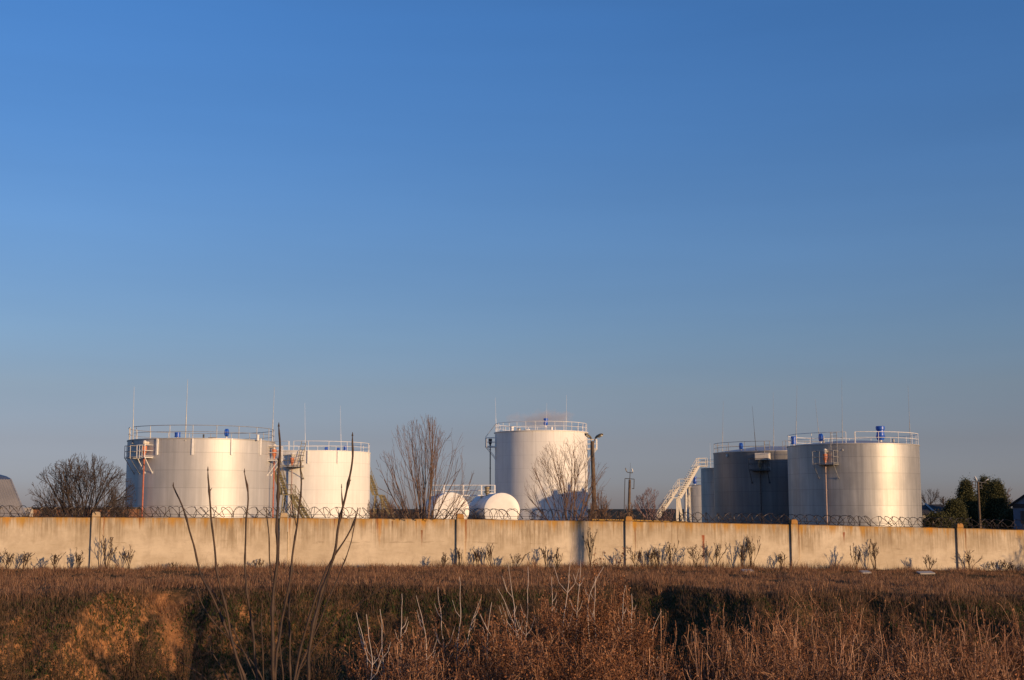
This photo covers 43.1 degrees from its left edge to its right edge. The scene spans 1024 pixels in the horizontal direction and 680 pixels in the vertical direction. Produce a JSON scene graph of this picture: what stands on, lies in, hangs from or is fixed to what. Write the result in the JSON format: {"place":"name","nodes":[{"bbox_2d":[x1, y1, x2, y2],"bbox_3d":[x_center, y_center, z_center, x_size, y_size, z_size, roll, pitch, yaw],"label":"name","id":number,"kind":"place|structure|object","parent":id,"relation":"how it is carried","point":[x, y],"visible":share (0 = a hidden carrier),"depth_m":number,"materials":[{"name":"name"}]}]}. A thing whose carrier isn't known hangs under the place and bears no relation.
{"place":"outdoors","nodes":[
{"label":"outdoors","id":0,"kind":"place"},
{"bbox_2d":[24,507,139,517],"bbox_3d":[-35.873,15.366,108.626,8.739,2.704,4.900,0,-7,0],"label":"barbed wire","id":1,"kind":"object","parent":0,"point":[33,510],"depth_m":107.05,"materials":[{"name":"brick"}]},
{"bbox_2d":[0,509,1023,679],"bbox_3d":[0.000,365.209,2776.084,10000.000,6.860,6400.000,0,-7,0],"label":"ground","id":2,"kind":"structure","parent":0,"point":[183,593],"depth_m":38.06,"materials":[{"name":"plant"}]},
{"bbox_2d":[0,549,13,569],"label":"dry weed","id":3,"kind":"object","parent":2,"relation":"on","point":[9,558],"visible":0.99,"depth_m":49.87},
{"bbox_2d":[0,475,26,516],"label":"hangar","id":4,"kind":"structure","parent":2,"relation":"on","point":[8,494],"depth_m":91.89,"materials":[{"name":"grey paint"}]},
{"bbox_2d":[0,619,26,679],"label":"dark weed","id":5,"kind":"object","parent":2,"relation":"on","point":[10,674],"visible":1,"depth_m":10.75,"materials":[{"name":"brown plant"}]},
{"bbox_2d":[21,551,34,568],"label":"dry weed","id":6,"kind":"object","parent":2,"relation":"on","point":[25,559],"visible":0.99,"depth_m":50.11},
{"bbox_2d":[20,503,63,516],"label":"bare shrub","id":7,"kind":"object","parent":2,"relation":"on","point":[44,513],"visible":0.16,"depth_m":90.88,"materials":[{"name":"brown plant"}]},
{"bbox_2d":[50,552,65,568],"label":"dry weed","id":8,"kind":"object","parent":2,"relation":"on","point":[55,561],"visible":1,"depth_m":49.88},
{"bbox_2d":[44,621,88,679],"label":"dark weed","id":9,"kind":"object","parent":2,"relation":"on","point":[55,673],"visible":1,"depth_m":11.71,"materials":[{"name":"brown plant"}]},
{"bbox_2d":[75,547,84,568],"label":"dry weed","id":10,"kind":"object","parent":2,"relation":"on","point":[79,562],"visible":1,"depth_m":50.38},
{"bbox_2d":[27,454,135,517],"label":"bare tree","id":11,"kind":"object","parent":2,"relation":"on","point":[69,493],"visible":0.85,"depth_m":97.05,"materials":[{"name":"brown plant"}]},
{"bbox_2d":[100,537,117,568],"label":"dry weed","id":12,"kind":"object","parent":2,"relation":"on","point":[110,544],"visible":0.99,"depth_m":50.64,"materials":[{"name":"plant"}]},
{"bbox_2d":[107,484,136,517],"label":"bare shrub","id":13,"kind":"object","parent":2,"relation":"on","point":[128,511],"visible":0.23,"depth_m":103.27,"materials":[{"name":"brown plant"}]},
{"bbox_2d":[119,547,135,569],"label":"dry weed","id":14,"kind":"object","parent":2,"relation":"on","point":[127,557],"visible":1,"depth_m":50.64,"materials":[{"name":"plant"}]},
{"bbox_2d":[106,614,170,679],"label":"dark weed","id":15,"kind":"object","parent":2,"relation":"on","point":[133,657],"visible":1,"depth_m":12.21,"materials":[{"name":"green plant"}]},
{"bbox_2d":[164,627,194,679],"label":"dark weed","id":16,"kind":"object","parent":2,"relation":"on","point":[183,668],"visible":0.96,"depth_m":12.67,"materials":[{"name":"brown plant"}]},
{"bbox_2d":[124,381,282,517],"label":"storage tank","id":17,"kind":"object","parent":2,"relation":"on","point":[156,468],"visible":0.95,"depth_m":109.85,"materials":[{"name":"metal"}]},
{"bbox_2d":[173,423,392,679],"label":"sapling clump","id":18,"kind":"object","parent":2,"relation":"on","point":[321,590],"visible":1,"depth_m":6.88,"materials":[{"name":"brown plant"}]},
{"bbox_2d":[274,462,309,517],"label":"steel staircase","id":19,"kind":"structure","parent":2,"relation":"on","point":[293,497],"depth_m":129.78,"materials":[{"name":"metal"}]},
{"bbox_2d":[295,630,345,679],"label":"dark weed","id":20,"kind":"object","parent":2,"relation":"on","point":[323,675],"visible":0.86,"depth_m":9.74,"materials":[{"name":"brown plant"}]},
{"bbox_2d":[274,411,370,531],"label":"storage tank","id":21,"kind":"object","parent":2,"relation":"on","point":[325,473],"visible":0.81,"depth_m":141.36,"materials":[{"name":"metal"}]},
{"bbox_2d":[306,614,430,679],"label":"dry bush","id":22,"kind":"object","parent":2,"relation":"on","point":[357,674],"visible":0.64,"depth_m":10.22,"materials":[{"name":"brown plant"}]},
{"bbox_2d":[365,614,381,679],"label":"pale shoot","id":23,"kind":"object","parent":2,"relation":"on","point":[372,663],"visible":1,"depth_m":9.78,"materials":[{"name":"beige plant"}]},
{"bbox_2d":[366,489,396,518],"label":"bare shrub","id":24,"kind":"object","parent":2,"relation":"on","point":[377,514],"visible":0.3,"depth_m":89.26,"materials":[{"name":"brown plant"}]},
{"bbox_2d":[370,467,394,518],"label":"steel staircase","id":25,"kind":"structure","parent":2,"relation":"on","point":[373,490],"depth_m":151.66,"materials":[{"name":"metal"}]},
{"bbox_2d":[374,611,390,678],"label":"pale shoot","id":26,"kind":"object","parent":2,"relation":"on","point":[382,652],"visible":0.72,"depth_m":10.27,"materials":[{"name":"beige plant"}]},
{"bbox_2d":[378,499,419,518],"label":"bare shrub","id":27,"kind":"object","parent":2,"relation":"on","point":[397,516],"visible":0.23,"depth_m":83.45,"materials":[{"name":"brown plant"}]},
{"bbox_2d":[372,622,437,679],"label":"straw tuft","id":28,"kind":"object","parent":2,"relation":"on","point":[399,660],"visible":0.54,"depth_m":9.95,"materials":[{"name":"brown plant"}]},
{"bbox_2d":[374,413,478,518],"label":"bare tree","id":29,"kind":"object","parent":2,"relation":"on","point":[416,478],"visible":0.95,"depth_m":73.42,"materials":[{"name":"brown plant"}]},
{"bbox_2d":[416,596,439,671],"bbox_3d":[-0.700,2.805,10.736,0.203,1.360,0.029,0,-7,0],"label":"pale shoot","id":30,"kind":"object","parent":2,"relation":"on","point":[425,634],"visible":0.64,"depth_m":10.78,"materials":[{"name":"beige plant"}]},
{"bbox_2d":[374,602,482,679],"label":"dry bush","id":31,"kind":"object","parent":2,"relation":"on","point":[447,647],"visible":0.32,"depth_m":11.31,"materials":[{"name":"brown plant"}]},
{"bbox_2d":[369,616,516,679],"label":"dry bush","id":32,"kind":"object","parent":2,"relation":"on","point":[465,674],"visible":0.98,"depth_m":9.13,"materials":[{"name":"brown plant"}]},
{"bbox_2d":[433,597,457,672],"bbox_3d":[-0.582,2.911,11.226,0.225,1.523,0.029,0,-7,0],"label":"pale shoot","id":33,"kind":"object","parent":2,"relation":"on","point":[441,632],"visible":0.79,"depth_m":11.28,"materials":[{"name":"beige plant"}]},
{"bbox_2d":[426,492,468,518],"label":"horizontal tank","id":34,"kind":"object","parent":2,"relation":"on","point":[450,495],"visible":0.38,"depth_m":107.11,"materials":[{"name":"metal"}]},
{"bbox_2d":[431,485,495,498],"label":"gangway","id":35,"kind":"object","parent":34,"relation":"on","point":[486,490],"visible":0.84,"depth_m":111.82,"materials":[{"name":"white paint"}]},
{"bbox_2d":[441,577,465,671],"bbox_3d":[-0.498,2.868,11.232,0.259,1.614,0.029,0,-7,0],"label":"pale shoot","id":36,"kind":"object","parent":2,"relation":"on","point":[459,627],"visible":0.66,"depth_m":11.27,"materials":[{"name":"beige plant"}]},
{"bbox_2d":[432,598,544,679],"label":"dry bush","id":37,"kind":"object","parent":2,"relation":"on","point":[492,645],"visible":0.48,"depth_m":10.73,"materials":[{"name":"brown plant"}]},
{"bbox_2d":[483,543,493,565],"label":"dry weed","id":38,"kind":"object","parent":2,"relation":"on","point":[490,556],"visible":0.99,"depth_m":53.17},
{"bbox_2d":[469,493,519,519],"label":"horizontal tank","id":39,"kind":"object","parent":2,"relation":"on","point":[498,501],"visible":0.63,"depth_m":107.16,"materials":[{"name":"metal"}]},
{"bbox_2d":[0,512,1023,570],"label":"concrete wall","id":40,"kind":"structure","parent":2,"relation":"on","point":[162,541],"depth_m":53.54,"materials":[{"name":"concrete"}]},
{"bbox_2d":[0,505,1023,529],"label":"razor wire","id":41,"kind":"object","parent":40,"relation":"on","point":[534,516],"visible":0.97,"depth_m":54.09,"materials":[{"name":"metal"}]},
{"bbox_2d":[0,552,1023,620],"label":"plateau grass","id":42,"kind":"structure","parent":2,"relation":"on","point":[649,576],"depth_m":44.81,"materials":[{"name":"plant"}]},
{"bbox_2d":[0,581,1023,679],"bbox_3d":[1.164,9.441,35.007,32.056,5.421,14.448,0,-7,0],"label":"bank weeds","id":43,"kind":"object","parent":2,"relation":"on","point":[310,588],"visible":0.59,"depth_m":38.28,"materials":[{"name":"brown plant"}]},
{"bbox_2d":[499,564,528,657],"bbox_3d":[0.031,2.812,11.239,0.292,1.736,0.029,0,-7,0],"label":"pale shoot","id":44,"kind":"object","parent":2,"relation":"on","point":[513,603],"visible":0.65,"depth_m":11.31,"materials":[{"name":"beige plant"}]},
{"bbox_2d":[510,551,529,566],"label":"dry weed","id":45,"kind":"object","parent":2,"relation":"on","point":[517,561],"visible":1,"depth_m":52.77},
{"bbox_2d":[513,575,535,665],"bbox_3d":[0.115,2.827,11.237,0.249,1.706,0.029,0,-7,0],"label":"pale shoot","id":46,"kind":"object","parent":2,"relation":"on","point":[526,617],"visible":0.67,"depth_m":11.29,"materials":[{"name":"beige plant"}]},
{"bbox_2d":[485,397,596,520],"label":"storage tank","id":47,"kind":"object","parent":2,"relation":"on","point":[518,451],"visible":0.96,"depth_m":144.77,"materials":[{"name":"metal"}]},
{"bbox_2d":[538,547,557,566],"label":"dry weed","id":48,"kind":"object","parent":2,"relation":"on","point":[544,557],"visible":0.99,"depth_m":53.46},
{"bbox_2d":[500,574,605,678],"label":"dry bush","id":49,"kind":"object","parent":2,"relation":"on","point":[552,623],"visible":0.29,"depth_m":11.38,"materials":[{"name":"brown plant"}]},
{"bbox_2d":[524,435,606,520],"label":"bare tree","id":50,"kind":"object","parent":2,"relation":"on","point":[567,500],"visible":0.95,"depth_m":75.47,"materials":[{"name":"brown plant"}]},
{"bbox_2d":[553,532,578,656],"bbox_3d":[0.489,2.750,11.550,0.249,2.053,0.029,0,-7,0],"label":"pale shoot","id":51,"kind":"object","parent":2,"relation":"on","point":[567,591],"visible":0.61,"depth_m":11.62,"materials":[{"name":"beige plant"}]},
{"bbox_2d":[566,560,583,664],"bbox_3d":[0.569,2.910,11.731,0.175,1.823,0.029,0,-7,0],"label":"pale shoot","id":52,"kind":"object","parent":2,"relation":"on","point":[578,594],"visible":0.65,"depth_m":11.81,"materials":[{"name":"beige plant"}]},
{"bbox_2d":[471,621,683,679],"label":"dry bush","id":53,"kind":"object","parent":2,"relation":"on","point":[581,671],"visible":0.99,"depth_m":9.20,"materials":[{"name":"brown plant"}]},
{"bbox_2d":[582,528,597,566],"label":"dry weed","id":54,"kind":"object","parent":2,"relation":"on","point":[588,544],"visible":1,"depth_m":53.96,"materials":[{"name":"plant"}]},
{"bbox_2d":[584,433,602,518],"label":"lamp pole","id":55,"kind":"object","parent":2,"relation":"on","point":[592,454],"visible":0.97,"depth_m":87.55,"materials":[{"name":"concrete"}]},
{"bbox_2d":[576,488,611,520],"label":"bare shrub","id":56,"kind":"object","parent":2,"relation":"on","point":[605,509],"visible":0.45,"depth_m":85.05,"materials":[{"name":"brown plant"}]},
{"bbox_2d":[539,546,666,679],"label":"dry bush","id":57,"kind":"object","parent":2,"relation":"on","point":[598,617],"visible":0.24,"depth_m":12.01,"materials":[{"name":"brown plant"}]},
{"bbox_2d":[624,463,634,515],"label":"lamp pole","id":58,"kind":"object","parent":2,"relation":"on","point":[629,493],"visible":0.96,"depth_m":117.14,"materials":[{"name":"metal"}]},
{"bbox_2d":[617,502,645,521],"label":"bare shrub","id":59,"kind":"object","parent":2,"relation":"on","point":[631,510],"visible":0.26,"depth_m":94.07,"materials":[{"name":"brown plant"}]},
{"bbox_2d":[626,546,641,566],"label":"dry weed","id":60,"kind":"object","parent":2,"relation":"on","point":[638,556],"visible":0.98,"depth_m":53.60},
{"bbox_2d":[591,587,679,679],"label":"dry bush","id":61,"kind":"object","parent":2,"relation":"on","point":[642,638],"visible":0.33,"depth_m":10.91,"materials":[{"name":"brown plant"}]},
{"bbox_2d":[633,487,660,519],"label":"bare tree","id":62,"kind":"object","parent":2,"relation":"on","point":[646,507],"visible":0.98,"depth_m":213.09,"materials":[{"name":"plant"}]},
{"bbox_2d":[625,618,674,679],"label":"straw tuft","id":63,"kind":"object","parent":2,"relation":"on","point":[654,665],"visible":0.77,"depth_m":10.10,"materials":[{"name":"brown plant"}]},
{"bbox_2d":[644,547,658,566],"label":"dry weed","id":64,"kind":"object","parent":2,"relation":"on","point":[651,556],"visible":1,"depth_m":54.28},
{"bbox_2d":[648,503,674,520],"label":"bare shrub","id":65,"kind":"object","parent":2,"relation":"on","point":[661,514],"visible":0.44,"depth_m":118.93,"materials":[{"name":"plant"}]},
{"bbox_2d":[664,540,678,565],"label":"dry weed","id":66,"kind":"object","parent":2,"relation":"on","point":[670,556],"visible":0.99,"depth_m":54.44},
{"bbox_2d":[660,480,690,520],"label":"steel staircase","id":67,"kind":"structure","parent":2,"relation":"on","point":[675,491],"depth_m":182.37,"materials":[{"name":"metal"}]},
{"bbox_2d":[655,458,707,520],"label":"steel staircase","id":68,"kind":"structure","parent":2,"relation":"on","point":[683,490],"depth_m":162.62,"materials":[{"name":"metal"}]},
{"bbox_2d":[659,614,718,679],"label":"dry bush","id":69,"kind":"object","parent":2,"relation":"on","point":[683,656],"visible":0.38,"depth_m":12.69,"materials":[{"name":"brown plant"}]},
{"bbox_2d":[683,477,701,522],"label":"storage tank","id":70,"kind":"object","parent":2,"relation":"on","point":[695,493],"visible":0.45,"depth_m":182.54,"materials":[{"name":"metal"}]},
{"bbox_2d":[687,546,709,568],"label":"dry weed","id":71,"kind":"object","parent":2,"relation":"on","point":[693,550],"visible":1,"depth_m":54.04,"materials":[{"name":"plant"}]},
{"bbox_2d":[700,458,714,521],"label":"storage tank","id":72,"kind":"object","parent":2,"relation":"on","point":[707,489],"visible":0.27,"depth_m":165.08,"materials":[{"name":"metal"}]},
{"bbox_2d":[681,602,734,679],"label":"straw tuft","id":73,"kind":"object","parent":2,"relation":"on","point":[698,666],"visible":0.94,"depth_m":11.22,"materials":[{"name":"brown plant"}]},
{"bbox_2d":[670,607,763,679],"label":"dry bush","id":74,"kind":"object","parent":2,"relation":"on","point":[717,651],"visible":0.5,"depth_m":11.95,"materials":[{"name":"brown plant"}]},
{"bbox_2d":[705,541,729,566],"bbox_3d":[8.704,9.052,54.762,0.667,1.260,1.309,5,-9,-31],"label":"dry weed","id":75,"kind":"object","parent":2,"relation":"on","point":[718,553],"visible":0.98,"depth_m":54.74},
{"bbox_2d":[738,540,748,565],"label":"dry weed","id":76,"kind":"object","parent":2,"relation":"on","point":[741,554],"visible":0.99,"depth_m":54.97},
{"bbox_2d":[715,615,781,679],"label":"straw tuft","id":77,"kind":"object","parent":2,"relation":"on","point":[743,652],"visible":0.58,"depth_m":10.56,"materials":[{"name":"brown plant"}]},
{"bbox_2d":[746,536,760,566],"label":"dry weed","id":78,"kind":"object","parent":2,"relation":"on","point":[751,551],"visible":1,"depth_m":55.10,"materials":[{"name":"plant"}]},
{"bbox_2d":[713,407,818,523],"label":"storage tank","id":79,"kind":"object","parent":2,"relation":"on","point":[754,479],"visible":0.69,"depth_m":136.36,"materials":[{"name":"metal"}]},
{"bbox_2d":[702,589,836,679],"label":"dry bush","id":80,"kind":"object","parent":2,"relation":"on","point":[778,645],"visible":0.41,"depth_m":11.24,"materials":[{"name":"brown plant"}]},
{"bbox_2d":[750,611,819,679],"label":"straw tuft","id":81,"kind":"object","parent":2,"relation":"on","point":[794,644],"visible":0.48,"depth_m":10.73,"materials":[{"name":"brown plant"}]},
{"bbox_2d":[710,597,885,679],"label":"dry bush","id":82,"kind":"object","parent":2,"relation":"on","point":[776,670],"visible":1,"depth_m":9.52,"materials":[{"name":"brown plant"}]},
{"bbox_2d":[757,563,903,679],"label":"dry bush","id":83,"kind":"object","parent":2,"relation":"on","point":[849,630],"visible":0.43,"depth_m":13.22,"materials":[{"name":"brown plant"}]},
{"bbox_2d":[787,396,922,527],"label":"storage tank","id":84,"kind":"object","parent":2,"relation":"on","point":[861,478],"visible":0.98,"depth_m":119.96,"materials":[{"name":"metal"}]},
{"bbox_2d":[850,542,862,567],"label":"dry weed","id":85,"kind":"object","parent":2,"relation":"on","point":[859,554],"visible":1,"depth_m":55.34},
{"bbox_2d":[814,607,907,679],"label":"straw tuft","id":86,"kind":"object","parent":2,"relation":"on","point":[843,645],"visible":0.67,"depth_m":10.95,"materials":[{"name":"brown plant"}]},
{"bbox_2d":[868,539,878,569],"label":"dry weed","id":87,"kind":"object","parent":2,"relation":"on","point":[873,553],"visible":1,"depth_m":55.94,"materials":[{"name":"plant"}]},
{"bbox_2d":[828,595,948,679],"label":"dry bush","id":88,"kind":"object","parent":2,"relation":"on","point":[894,650],"visible":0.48,"depth_m":12.27,"materials":[{"name":"brown plant"}]},
{"bbox_2d":[858,627,926,679],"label":"straw tuft","id":89,"kind":"object","parent":2,"relation":"on","point":[886,658],"visible":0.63,"depth_m":10.13,"materials":[{"name":"brown plant"}]},
{"bbox_2d":[815,627,1022,679],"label":"dry bush","id":90,"kind":"object","parent":2,"relation":"on","point":[937,671],"visible":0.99,"depth_m":8.97,"materials":[{"name":"brown plant"}]},
{"bbox_2d":[874,610,968,679],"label":"straw tuft","id":91,"kind":"object","parent":2,"relation":"on","point":[924,653],"visible":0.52,"depth_m":10.68,"materials":[{"name":"brown plant"}]},
{"bbox_2d":[922,555,936,570],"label":"dry weed","id":92,"kind":"object","parent":2,"relation":"on","point":[925,562],"visible":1,"depth_m":55.89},
{"bbox_2d":[921,489,941,504],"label":"bare tree","id":93,"kind":"object","parent":2,"relation":"on","point":[932,501],"visible":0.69,"depth_m":173.41,"materials":[{"name":"brown plant"}]},
{"bbox_2d":[922,508,959,527],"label":"bush","id":94,"kind":"object","parent":2,"relation":"on","point":[937,515],"visible":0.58,"depth_m":129.88,"materials":[{"name":"green plant"}]},
{"bbox_2d":[941,496,972,527],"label":"evergreen tree","id":95,"kind":"object","parent":2,"relation":"on","point":[955,508],"visible":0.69,"depth_m":140.12,"materials":[{"name":"green plant"}]},
{"bbox_2d":[910,596,1021,679],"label":"dry bush","id":96,"kind":"object","parent":2,"relation":"on","point":[954,653],"visible":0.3,"depth_m":11.69,"materials":[{"name":"brown plant"}]},
{"bbox_2d":[954,473,983,527],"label":"evergreen tree","id":97,"kind":"object","parent":2,"relation":"on","point":[966,494],"visible":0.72,"depth_m":148.13,"materials":[{"name":"green plant"}]},
{"bbox_2d":[959,549,981,569],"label":"dry weed","id":98,"kind":"object","parent":2,"relation":"on","point":[968,553],"visible":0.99,"depth_m":56.73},
{"bbox_2d":[936,607,1016,679],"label":"straw tuft","id":99,"kind":"object","parent":2,"relation":"on","point":[985,652],"visible":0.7,"depth_m":10.05,"materials":[{"name":"brown plant"}]},
{"bbox_2d":[972,476,987,527],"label":"lamp pole","id":100,"kind":"object","parent":2,"relation":"on","point":[978,488],"visible":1,"depth_m":104.25,"materials":[{"name":"metal"}]},
{"bbox_2d":[975,473,991,527],"bbox_3d":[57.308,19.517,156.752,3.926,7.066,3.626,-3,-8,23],"label":"utility pole","id":101,"kind":"object","parent":2,"relation":"on","point":[984,486],"visible":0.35,"depth_m":156.49,"materials":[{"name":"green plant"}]},
{"bbox_2d":[950,593,1023,679],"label":"dry bush","id":102,"kind":"object","parent":2,"relation":"on","point":[1014,645],"visible":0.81,"depth_m":10.71,"materials":[{"name":"brown plant"}]},
{"bbox_2d":[980,477,1012,527],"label":"evergreen tree","id":103,"kind":"object","parent":2,"relation":"on","point":[997,501],"visible":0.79,"depth_m":148.29,"materials":[{"name":"green plant"}]},
{"bbox_2d":[995,506,1013,529],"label":"evergreen tree","id":104,"kind":"object","parent":2,"relation":"on","point":[1006,515],"visible":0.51,"depth_m":143.07,"materials":[{"name":"green plant"}]},
{"bbox_2d":[0,0,1023,508],"label":"sky","id":105,"kind":"structure","parent":0,"point":[671,221],"materials":[{"name":"blue"}]},
{"bbox_2d":[592,519,687,521],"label":"yellow pipe","id":106,"kind":"object","parent":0,"point":[632,520],"visible":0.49,"depth_m":65.34,"materials":[{"name":"metal"}]},
{"bbox_2d":[922,503,944,519],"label":"house","id":107,"kind":"structure","parent":0,"point":[927,508],"depth_m":160.99,"materials":[{"name":"metal"}]},
{"bbox_2d":[1008,495,1023,529],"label":"house","id":108,"kind":"structure","parent":0,"point":[1017,505],"depth_m":138.27,"materials":[{"name":"metal"}]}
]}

